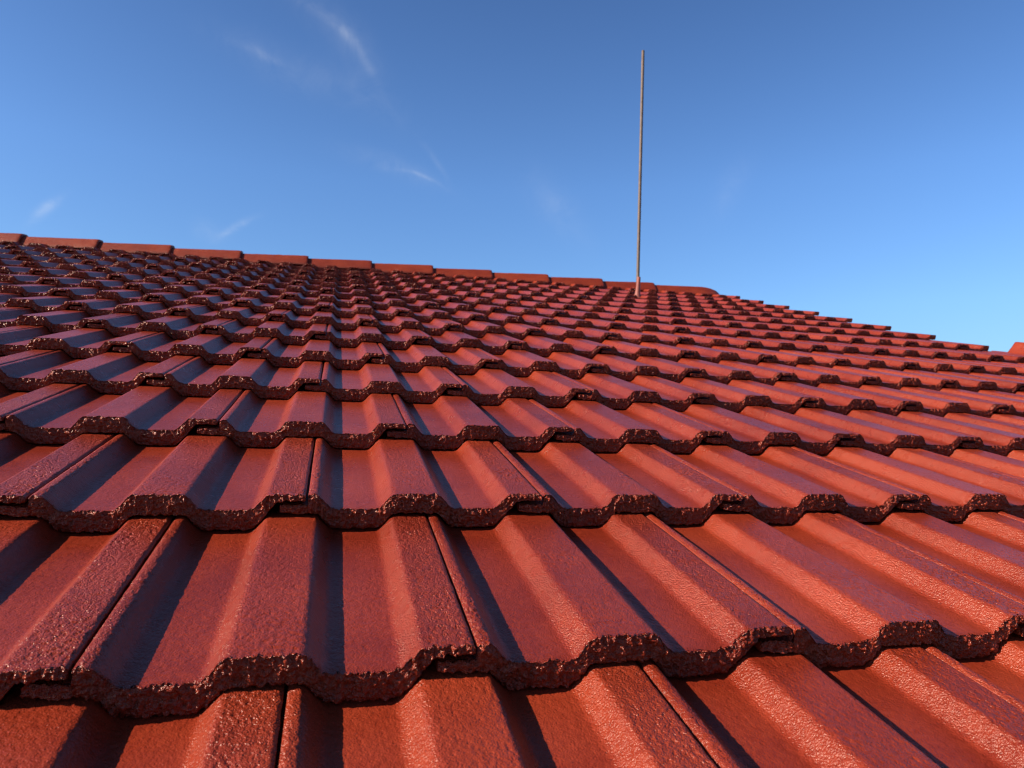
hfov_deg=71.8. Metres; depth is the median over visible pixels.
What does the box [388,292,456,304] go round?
roof tile
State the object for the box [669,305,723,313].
roof tile
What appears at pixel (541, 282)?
roof tile
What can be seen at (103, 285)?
roof tile
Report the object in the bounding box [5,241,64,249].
roof tile
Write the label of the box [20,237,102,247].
ridge cap
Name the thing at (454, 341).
roof tile
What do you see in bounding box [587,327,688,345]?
roof tile
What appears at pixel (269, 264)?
roof tile
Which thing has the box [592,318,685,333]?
roof tile
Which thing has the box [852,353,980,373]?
roof tile
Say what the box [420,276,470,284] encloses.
roof tile
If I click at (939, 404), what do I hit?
roof tile
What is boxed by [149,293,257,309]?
roof tile
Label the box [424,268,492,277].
ridge cap
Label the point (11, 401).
roof tile
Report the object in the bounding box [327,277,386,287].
roof tile
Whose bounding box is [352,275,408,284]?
roof tile
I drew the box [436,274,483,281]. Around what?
roof tile
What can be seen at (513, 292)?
roof tile
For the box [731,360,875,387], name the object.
roof tile
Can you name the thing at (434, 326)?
roof tile
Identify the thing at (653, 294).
roof tile
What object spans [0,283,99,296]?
roof tile
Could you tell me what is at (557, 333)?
roof tile
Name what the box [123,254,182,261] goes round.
roof tile
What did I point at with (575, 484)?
roof tile
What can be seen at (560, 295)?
roof tile
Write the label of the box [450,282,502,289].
roof tile
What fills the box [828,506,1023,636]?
roof tile
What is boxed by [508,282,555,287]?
roof tile
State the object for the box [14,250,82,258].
roof tile
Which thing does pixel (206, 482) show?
roof tile
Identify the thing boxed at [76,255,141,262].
roof tile
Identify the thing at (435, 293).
roof tile
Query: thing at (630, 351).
roof tile
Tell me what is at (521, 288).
roof tile
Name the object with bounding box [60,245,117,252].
roof tile
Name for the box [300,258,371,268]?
ridge cap
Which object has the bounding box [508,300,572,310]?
roof tile
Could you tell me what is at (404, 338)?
roof tile
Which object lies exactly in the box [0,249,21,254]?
roof tile
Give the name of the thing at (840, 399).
roof tile
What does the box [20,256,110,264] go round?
roof tile
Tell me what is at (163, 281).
roof tile
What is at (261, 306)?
roof tile
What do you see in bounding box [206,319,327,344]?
roof tile
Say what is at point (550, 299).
roof tile
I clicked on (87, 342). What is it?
roof tile
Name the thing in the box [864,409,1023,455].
roof tile
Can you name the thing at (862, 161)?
sky
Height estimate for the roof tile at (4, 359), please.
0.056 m
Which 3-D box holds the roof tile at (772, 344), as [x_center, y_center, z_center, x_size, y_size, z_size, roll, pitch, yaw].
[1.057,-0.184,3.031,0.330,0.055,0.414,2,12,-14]
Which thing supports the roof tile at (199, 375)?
on the roof tile at (148, 414)
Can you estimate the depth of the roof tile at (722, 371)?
2.12 m
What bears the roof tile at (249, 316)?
on the roof tile at (179, 327)
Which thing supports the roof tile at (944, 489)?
on the roof tile at (984, 548)
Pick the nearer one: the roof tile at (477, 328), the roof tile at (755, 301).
the roof tile at (477, 328)
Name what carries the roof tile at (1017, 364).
on the roof tile
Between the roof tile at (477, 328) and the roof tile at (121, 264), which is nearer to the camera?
the roof tile at (477, 328)
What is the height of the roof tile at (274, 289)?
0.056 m
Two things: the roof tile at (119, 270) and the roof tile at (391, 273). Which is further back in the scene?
the roof tile at (391, 273)
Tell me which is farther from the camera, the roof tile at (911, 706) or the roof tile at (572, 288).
the roof tile at (572, 288)
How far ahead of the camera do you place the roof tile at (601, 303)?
4.01 m
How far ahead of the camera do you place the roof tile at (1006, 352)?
3.48 m
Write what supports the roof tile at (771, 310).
on the roof tile at (789, 316)
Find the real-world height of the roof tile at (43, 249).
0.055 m
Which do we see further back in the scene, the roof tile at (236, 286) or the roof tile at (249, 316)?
the roof tile at (236, 286)
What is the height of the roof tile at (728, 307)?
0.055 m
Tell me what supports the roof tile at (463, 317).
on the roof tile at (477, 328)
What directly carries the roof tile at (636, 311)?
on the roof tile at (699, 322)
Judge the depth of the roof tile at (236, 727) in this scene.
0.49 m
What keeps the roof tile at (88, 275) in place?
on the roof tile at (103, 285)
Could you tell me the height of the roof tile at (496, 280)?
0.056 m
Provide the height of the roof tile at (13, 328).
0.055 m
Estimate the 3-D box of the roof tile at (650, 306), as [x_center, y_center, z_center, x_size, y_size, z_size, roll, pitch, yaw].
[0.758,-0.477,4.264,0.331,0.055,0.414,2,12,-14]
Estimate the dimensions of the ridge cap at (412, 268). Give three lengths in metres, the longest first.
0.490 x 0.209 x 0.086 m
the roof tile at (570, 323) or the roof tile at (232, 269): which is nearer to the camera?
the roof tile at (570, 323)
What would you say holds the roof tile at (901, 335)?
on the roof tile at (933, 344)
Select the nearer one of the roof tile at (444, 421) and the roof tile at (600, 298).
the roof tile at (444, 421)
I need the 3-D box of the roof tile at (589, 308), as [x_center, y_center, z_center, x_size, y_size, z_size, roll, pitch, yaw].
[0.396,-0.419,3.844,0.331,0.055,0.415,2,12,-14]
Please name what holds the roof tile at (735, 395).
on the roof tile at (749, 429)
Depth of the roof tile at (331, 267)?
4.86 m
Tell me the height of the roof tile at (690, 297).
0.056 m
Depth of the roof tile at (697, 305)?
4.50 m
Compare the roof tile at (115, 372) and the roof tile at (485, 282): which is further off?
the roof tile at (485, 282)
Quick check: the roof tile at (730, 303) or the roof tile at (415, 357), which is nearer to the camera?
the roof tile at (415, 357)
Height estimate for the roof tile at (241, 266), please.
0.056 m
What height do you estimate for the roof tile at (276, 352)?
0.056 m
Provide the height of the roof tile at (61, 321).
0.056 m
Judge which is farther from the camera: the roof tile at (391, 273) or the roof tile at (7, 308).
the roof tile at (391, 273)
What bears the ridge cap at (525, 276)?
on the roof tile at (496, 280)
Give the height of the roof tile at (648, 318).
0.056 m
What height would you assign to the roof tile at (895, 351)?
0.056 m
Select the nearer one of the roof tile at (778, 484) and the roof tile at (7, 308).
the roof tile at (778, 484)
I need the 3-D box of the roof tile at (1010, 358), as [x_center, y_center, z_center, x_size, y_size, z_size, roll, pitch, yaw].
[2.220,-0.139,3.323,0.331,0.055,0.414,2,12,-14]
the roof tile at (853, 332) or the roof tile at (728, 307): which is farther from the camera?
the roof tile at (728, 307)
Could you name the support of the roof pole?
on the roof tile at (653, 298)
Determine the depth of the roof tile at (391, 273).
4.94 m
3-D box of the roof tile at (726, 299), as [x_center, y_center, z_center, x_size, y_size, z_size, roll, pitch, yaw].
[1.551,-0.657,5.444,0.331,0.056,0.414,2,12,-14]
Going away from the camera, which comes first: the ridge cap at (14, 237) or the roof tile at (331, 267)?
the ridge cap at (14, 237)
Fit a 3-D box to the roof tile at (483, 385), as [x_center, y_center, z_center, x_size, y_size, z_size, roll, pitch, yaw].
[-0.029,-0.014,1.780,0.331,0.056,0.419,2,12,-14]
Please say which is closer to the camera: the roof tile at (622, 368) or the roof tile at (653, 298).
the roof tile at (622, 368)
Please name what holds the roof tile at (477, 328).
on the roof tile at (454, 341)
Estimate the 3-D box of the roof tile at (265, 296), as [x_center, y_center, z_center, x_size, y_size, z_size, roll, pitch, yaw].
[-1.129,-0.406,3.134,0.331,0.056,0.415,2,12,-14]
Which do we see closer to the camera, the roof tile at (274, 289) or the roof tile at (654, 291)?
the roof tile at (274, 289)
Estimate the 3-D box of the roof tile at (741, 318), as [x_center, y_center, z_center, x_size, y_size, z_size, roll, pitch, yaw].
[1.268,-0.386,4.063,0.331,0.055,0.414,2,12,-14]
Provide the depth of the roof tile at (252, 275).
3.84 m
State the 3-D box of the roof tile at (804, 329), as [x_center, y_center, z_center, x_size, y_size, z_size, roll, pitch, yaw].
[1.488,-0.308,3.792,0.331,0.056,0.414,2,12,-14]
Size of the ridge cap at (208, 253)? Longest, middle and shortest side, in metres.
0.490 x 0.208 x 0.087 m
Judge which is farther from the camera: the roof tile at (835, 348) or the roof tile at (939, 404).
the roof tile at (835, 348)
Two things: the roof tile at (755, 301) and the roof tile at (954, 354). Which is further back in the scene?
the roof tile at (755, 301)
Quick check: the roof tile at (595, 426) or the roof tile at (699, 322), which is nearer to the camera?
the roof tile at (595, 426)
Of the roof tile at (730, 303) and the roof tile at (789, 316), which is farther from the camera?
the roof tile at (730, 303)
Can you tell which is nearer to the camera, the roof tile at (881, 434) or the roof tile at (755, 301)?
the roof tile at (881, 434)
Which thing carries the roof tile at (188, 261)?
on the roof tile at (175, 264)
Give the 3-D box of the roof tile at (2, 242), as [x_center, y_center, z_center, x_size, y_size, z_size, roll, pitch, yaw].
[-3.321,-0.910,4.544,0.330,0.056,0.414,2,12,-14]
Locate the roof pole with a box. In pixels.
[634,50,644,297]
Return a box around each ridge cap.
[0,233,27,241]
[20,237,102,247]
[97,242,174,253]
[170,248,242,258]
[241,253,308,263]
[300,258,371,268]
[365,263,433,273]
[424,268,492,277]
[487,272,549,281]
[545,277,604,286]
[603,281,656,289]
[655,285,719,294]
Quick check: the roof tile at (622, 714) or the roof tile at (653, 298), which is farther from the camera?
the roof tile at (653, 298)
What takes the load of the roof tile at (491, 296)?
on the roof tile at (473, 301)
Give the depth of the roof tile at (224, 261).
4.72 m
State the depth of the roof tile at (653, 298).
4.77 m
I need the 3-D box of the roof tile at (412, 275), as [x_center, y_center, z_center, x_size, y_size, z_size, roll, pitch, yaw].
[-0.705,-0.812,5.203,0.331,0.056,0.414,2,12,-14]
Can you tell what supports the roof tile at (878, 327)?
on the roof tile at (901, 335)
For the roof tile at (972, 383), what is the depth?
2.34 m
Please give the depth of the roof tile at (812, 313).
4.70 m
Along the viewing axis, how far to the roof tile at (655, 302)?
4.43 m
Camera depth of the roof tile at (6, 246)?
4.11 m
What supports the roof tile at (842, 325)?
on the roof tile at (853, 332)
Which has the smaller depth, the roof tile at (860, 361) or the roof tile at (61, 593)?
the roof tile at (61, 593)
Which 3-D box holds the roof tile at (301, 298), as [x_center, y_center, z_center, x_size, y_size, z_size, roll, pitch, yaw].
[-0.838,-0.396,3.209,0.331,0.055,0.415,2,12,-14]
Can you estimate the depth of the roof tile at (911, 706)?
0.59 m
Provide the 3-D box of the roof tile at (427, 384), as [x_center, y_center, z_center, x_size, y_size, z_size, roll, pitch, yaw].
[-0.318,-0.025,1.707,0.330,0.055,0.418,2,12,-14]
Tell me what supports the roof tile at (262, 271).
on the roof tile at (252, 275)
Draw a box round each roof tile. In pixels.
[0,241,10,244]
[0,245,15,249]
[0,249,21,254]
[0,254,27,260]
[0,259,34,266]
[0,265,61,274]
[0,273,72,284]
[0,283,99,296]
[0,294,115,312]
[0,307,28,310]
[0,308,137,332]
[0,325,39,332]
[0,326,163,358]
[0,349,61,364]
[0,350,198,393]
[0,382,84,420]
[0,383,245,445]
[0,424,314,532]
[0,430,119,503]
[0,514,174,700]
[0,682,284,767]
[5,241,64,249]
[9,246,73,253]
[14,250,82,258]
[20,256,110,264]
[20,502,475,718]
[27,262,123,271]
[35,269,140,279]
[44,278,154,290]
[55,288,180,303]
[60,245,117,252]
[67,250,128,257]
[70,299,206,319]
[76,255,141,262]
[86,260,166,269]
[88,314,234,339]
[98,267,178,276]
[112,249,168,256]
[112,275,203,286]
[112,332,273,363]
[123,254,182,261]
[129,283,230,297]
[136,259,198,267]
[146,355,322,398]
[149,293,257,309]
[150,265,217,275]
[163,253,217,261]
[167,271,238,282]
[174,305,288,325]
[177,258,234,266]
[186,279,269,292]
[193,263,254,272]
[197,385,405,448]
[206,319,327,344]
[209,288,298,302]
[211,269,276,279]
[213,257,265,265]
[229,262,285,270]
[232,276,304,287]
[238,298,330,314]
[248,267,307,276]
[248,337,383,369]
[257,284,331,296]
[261,261,311,268]
[270,273,332,283]
[272,309,372,330]
[275,660,716,767]
[280,266,333,274]
[280,430,541,528]
[286,292,365,307]
[296,280,361,291]
[302,271,358,280]
[305,360,461,402]
[307,264,355,272]
[315,324,426,349]
[321,302,407,319]
[325,288,395,300]
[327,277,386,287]
[329,269,380,278]
[351,267,399,275]
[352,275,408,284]
[355,284,419,295]
[358,296,435,311]
[362,314,458,334]
[370,342,497,374]
[375,273,426,281]
[380,281,439,291]
[386,391,572,450]
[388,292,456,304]
[395,271,442,278]
[398,306,482,324]
[402,278,456,287]
[412,288,475,299]
[415,329,521,354]
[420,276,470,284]
[425,506,791,690]
[426,300,500,315]
[433,285,490,294]
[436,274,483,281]
[440,366,590,406]
[446,319,539,339]
[447,295,515,306]
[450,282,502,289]
[465,279,513,286]
[465,291,528,300]
[466,310,553,327]
[473,347,602,378]
[477,277,523,282]
[483,288,538,295]
[485,304,564,317]
[489,437,743,526]
[496,285,547,291]
[497,333,610,358]
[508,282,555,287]
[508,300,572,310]
[514,322,616,342]
[518,280,561,284]
[521,296,580,304]
[525,397,722,453]
[532,292,585,298]
[535,315,620,330]
[541,288,591,294]
[545,308,624,321]
[549,370,709,410]
[550,285,595,290]
[551,302,627,313]
[557,283,599,287]
[566,352,700,382]
[573,299,629,307]
[575,337,693,361]
[579,295,632,302]
[585,292,633,297]
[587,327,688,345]
[591,288,634,293]
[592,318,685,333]
[595,286,635,290]
[596,311,682,324]
[608,306,679,316]
[609,301,677,310]
[615,297,676,305]
[628,295,674,300]
[630,292,673,296]
[632,289,672,293]
[635,644,1023,767]
[641,507,1023,668]
[646,440,918,524]
[648,401,856,454]
[649,375,817,413]
[650,356,791,385]
[652,322,746,337]
[652,342,772,364]
[653,309,730,319]
[654,331,757,349]
[663,316,737,327]
[667,291,707,295]
[668,294,710,299]
[669,297,714,303]
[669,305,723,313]
[670,302,718,308]
[703,294,739,298]
[704,325,805,340]
[705,297,746,302]
[708,300,752,306]
[711,334,822,352]
[712,308,768,316]
[713,305,760,310]
[720,314,778,323]
[722,320,790,330]
[723,346,846,367]
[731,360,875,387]
[740,310,811,319]
[741,299,763,303]
[742,315,825,326]
[742,379,917,415]
[747,303,789,308]
[755,308,800,313]
[758,322,841,334]
[762,405,975,455]
[763,329,860,343]
[774,338,884,355]
[785,443,1023,521]
[786,309,818,315]
[786,349,915,370]
[788,318,870,328]
[797,314,852,322]
[805,325,890,336]
[806,364,953,390]
[813,332,914,346]
[828,341,944,358]
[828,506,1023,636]
[832,383,1007,417]
[841,327,935,339]
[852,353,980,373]
[857,323,891,330]
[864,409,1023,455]
[878,367,1023,393]
[880,337,965,349]
[889,345,999,361]
[910,386,1023,416]
[911,446,1023,480]
[918,339,988,351]
[919,357,1023,375]
[919,633,1023,711]
[948,371,1023,390]
[956,349,1023,363]
[958,412,1023,425]
[967,359,1023,366]
[986,389,1023,395]
[987,509,1023,522]
[990,351,1023,354]
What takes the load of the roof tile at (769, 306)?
on the roof tile at (771, 310)
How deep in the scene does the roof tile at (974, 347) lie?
3.47 m
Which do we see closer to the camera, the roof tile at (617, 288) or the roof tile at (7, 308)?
the roof tile at (7, 308)
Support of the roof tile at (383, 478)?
on the roof tile at (545, 599)
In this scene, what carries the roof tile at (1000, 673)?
on the roof tile
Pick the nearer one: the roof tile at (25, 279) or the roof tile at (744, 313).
the roof tile at (25, 279)
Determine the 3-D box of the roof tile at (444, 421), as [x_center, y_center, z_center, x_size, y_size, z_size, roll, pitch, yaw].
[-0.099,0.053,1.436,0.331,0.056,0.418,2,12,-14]
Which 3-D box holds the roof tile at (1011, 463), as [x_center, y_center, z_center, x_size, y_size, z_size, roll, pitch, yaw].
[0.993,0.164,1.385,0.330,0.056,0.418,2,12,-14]
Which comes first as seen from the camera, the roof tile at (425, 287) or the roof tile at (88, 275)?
the roof tile at (88, 275)
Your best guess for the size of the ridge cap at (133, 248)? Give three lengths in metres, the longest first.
0.490 x 0.208 x 0.086 m
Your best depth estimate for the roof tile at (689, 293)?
5.53 m
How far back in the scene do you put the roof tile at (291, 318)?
2.42 m
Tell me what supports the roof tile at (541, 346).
on the roof tile at (517, 362)
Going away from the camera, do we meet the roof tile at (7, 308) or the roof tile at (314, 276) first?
the roof tile at (7, 308)
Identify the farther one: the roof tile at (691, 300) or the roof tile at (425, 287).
the roof tile at (691, 300)
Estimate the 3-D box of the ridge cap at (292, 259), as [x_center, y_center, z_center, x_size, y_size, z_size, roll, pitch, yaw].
[-1.680,-0.872,4.944,0.490,0.087,0.208,2,7,-14]
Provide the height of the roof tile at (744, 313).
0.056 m
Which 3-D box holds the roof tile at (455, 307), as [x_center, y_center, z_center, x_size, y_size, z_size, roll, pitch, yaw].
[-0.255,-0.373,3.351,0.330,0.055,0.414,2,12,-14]
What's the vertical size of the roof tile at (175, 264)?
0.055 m
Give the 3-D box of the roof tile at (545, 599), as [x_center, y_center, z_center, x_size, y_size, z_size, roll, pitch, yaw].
[0.051,0.200,0.816,0.330,0.056,0.418,2,13,-14]
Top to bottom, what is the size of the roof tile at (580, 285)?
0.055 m
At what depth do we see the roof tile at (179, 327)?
2.00 m
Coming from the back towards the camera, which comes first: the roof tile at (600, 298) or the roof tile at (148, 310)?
the roof tile at (600, 298)
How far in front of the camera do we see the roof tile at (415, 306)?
3.10 m
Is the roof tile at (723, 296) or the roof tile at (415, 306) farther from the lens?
the roof tile at (723, 296)
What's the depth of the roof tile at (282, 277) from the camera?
3.90 m
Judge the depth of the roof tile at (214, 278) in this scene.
3.50 m
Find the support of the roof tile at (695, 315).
on the roof tile at (699, 322)
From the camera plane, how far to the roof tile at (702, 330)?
3.13 m
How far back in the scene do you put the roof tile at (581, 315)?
3.33 m
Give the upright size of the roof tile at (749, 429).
0.056 m
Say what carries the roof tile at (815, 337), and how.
on the roof tile at (835, 348)
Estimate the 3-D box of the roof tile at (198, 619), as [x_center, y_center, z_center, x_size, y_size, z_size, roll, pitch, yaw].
[-0.239,0.190,0.742,0.330,0.056,0.418,2,12,-14]
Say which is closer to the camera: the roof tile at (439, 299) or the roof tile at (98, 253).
the roof tile at (439, 299)
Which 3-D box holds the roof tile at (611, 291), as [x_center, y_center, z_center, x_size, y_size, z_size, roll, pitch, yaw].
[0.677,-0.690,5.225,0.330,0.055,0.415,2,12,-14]
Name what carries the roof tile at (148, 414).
on the roof tile at (27, 470)
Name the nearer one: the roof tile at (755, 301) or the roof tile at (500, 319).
the roof tile at (500, 319)
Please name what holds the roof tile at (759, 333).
on the roof tile at (772, 344)
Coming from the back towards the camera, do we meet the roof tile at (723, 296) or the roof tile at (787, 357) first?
the roof tile at (723, 296)
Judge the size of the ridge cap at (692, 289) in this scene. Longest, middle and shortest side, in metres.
0.650 x 0.208 x 0.080 m
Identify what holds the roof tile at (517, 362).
on the roof tile at (483, 385)
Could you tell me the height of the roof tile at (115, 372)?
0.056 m
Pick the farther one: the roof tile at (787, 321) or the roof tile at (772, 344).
the roof tile at (787, 321)
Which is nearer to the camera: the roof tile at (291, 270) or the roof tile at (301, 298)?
the roof tile at (301, 298)
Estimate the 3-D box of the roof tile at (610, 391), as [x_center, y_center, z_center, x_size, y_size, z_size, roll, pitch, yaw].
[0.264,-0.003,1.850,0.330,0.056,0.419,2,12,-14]
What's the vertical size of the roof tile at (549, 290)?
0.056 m
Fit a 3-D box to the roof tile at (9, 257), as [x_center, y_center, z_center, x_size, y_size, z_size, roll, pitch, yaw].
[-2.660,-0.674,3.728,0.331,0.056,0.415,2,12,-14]
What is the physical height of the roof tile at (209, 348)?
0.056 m
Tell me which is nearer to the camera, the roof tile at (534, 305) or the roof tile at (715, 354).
the roof tile at (715, 354)
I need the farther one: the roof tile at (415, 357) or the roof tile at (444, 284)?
the roof tile at (444, 284)
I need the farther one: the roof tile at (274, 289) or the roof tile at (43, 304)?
the roof tile at (274, 289)
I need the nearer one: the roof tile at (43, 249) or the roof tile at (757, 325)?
the roof tile at (757, 325)
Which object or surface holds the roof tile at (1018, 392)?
on the roof tile
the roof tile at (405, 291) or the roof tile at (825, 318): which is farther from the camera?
the roof tile at (825, 318)
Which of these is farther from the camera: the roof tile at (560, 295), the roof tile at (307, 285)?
the roof tile at (560, 295)
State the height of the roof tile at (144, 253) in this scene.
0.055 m
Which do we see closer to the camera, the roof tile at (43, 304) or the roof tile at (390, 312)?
the roof tile at (43, 304)
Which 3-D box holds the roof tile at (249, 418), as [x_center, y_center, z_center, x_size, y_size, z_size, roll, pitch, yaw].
[-0.389,0.043,1.362,0.330,0.055,0.418,2,12,-14]
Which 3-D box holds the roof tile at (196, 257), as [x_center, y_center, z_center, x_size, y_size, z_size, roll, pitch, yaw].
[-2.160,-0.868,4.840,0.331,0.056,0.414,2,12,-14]
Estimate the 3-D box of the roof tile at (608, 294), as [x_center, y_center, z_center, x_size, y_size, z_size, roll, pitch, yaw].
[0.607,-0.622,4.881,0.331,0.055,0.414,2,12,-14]
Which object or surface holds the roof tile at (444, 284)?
on the roof tile at (425, 287)
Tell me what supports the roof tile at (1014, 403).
on the roof tile at (1008, 418)
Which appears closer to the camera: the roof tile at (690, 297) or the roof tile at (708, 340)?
the roof tile at (708, 340)
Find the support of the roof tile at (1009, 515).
on the roof tile
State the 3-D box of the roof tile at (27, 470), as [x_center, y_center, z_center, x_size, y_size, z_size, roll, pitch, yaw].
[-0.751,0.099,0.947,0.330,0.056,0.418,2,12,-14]
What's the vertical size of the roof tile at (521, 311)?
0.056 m
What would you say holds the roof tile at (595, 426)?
on the roof tile at (575, 484)
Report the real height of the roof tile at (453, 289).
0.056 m
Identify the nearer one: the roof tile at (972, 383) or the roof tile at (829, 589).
the roof tile at (829, 589)
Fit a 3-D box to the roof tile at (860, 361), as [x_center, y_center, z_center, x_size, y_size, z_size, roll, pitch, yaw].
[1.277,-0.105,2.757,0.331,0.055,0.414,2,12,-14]
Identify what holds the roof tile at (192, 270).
on the roof tile at (119, 270)
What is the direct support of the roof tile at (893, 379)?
on the roof tile at (939, 404)
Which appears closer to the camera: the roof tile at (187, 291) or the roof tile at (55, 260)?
the roof tile at (187, 291)
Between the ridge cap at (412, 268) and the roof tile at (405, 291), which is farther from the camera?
the ridge cap at (412, 268)
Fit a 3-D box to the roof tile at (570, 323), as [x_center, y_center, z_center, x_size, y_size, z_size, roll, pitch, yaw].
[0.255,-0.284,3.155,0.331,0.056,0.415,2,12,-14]
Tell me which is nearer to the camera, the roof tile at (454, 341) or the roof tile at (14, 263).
the roof tile at (454, 341)
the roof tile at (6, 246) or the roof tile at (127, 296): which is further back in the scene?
the roof tile at (6, 246)
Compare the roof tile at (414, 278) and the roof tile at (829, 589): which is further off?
the roof tile at (414, 278)
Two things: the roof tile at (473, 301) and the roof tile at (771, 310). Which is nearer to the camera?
the roof tile at (473, 301)
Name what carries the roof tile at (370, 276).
on the roof tile at (314, 276)
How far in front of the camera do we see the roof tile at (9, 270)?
3.02 m
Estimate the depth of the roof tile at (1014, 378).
2.58 m
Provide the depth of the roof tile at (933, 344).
3.43 m
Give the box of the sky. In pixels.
[0,0,1023,351]
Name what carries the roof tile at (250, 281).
on the roof tile at (274, 289)
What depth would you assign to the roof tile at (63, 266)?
3.36 m
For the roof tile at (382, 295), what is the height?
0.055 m
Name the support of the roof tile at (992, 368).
on the roof tile
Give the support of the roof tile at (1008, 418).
on the roof tile
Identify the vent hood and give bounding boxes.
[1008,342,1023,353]
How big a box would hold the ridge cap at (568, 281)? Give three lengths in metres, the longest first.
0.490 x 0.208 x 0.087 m
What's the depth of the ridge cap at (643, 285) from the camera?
5.53 m
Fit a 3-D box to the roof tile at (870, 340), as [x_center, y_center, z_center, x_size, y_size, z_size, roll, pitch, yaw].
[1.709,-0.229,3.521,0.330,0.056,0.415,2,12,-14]

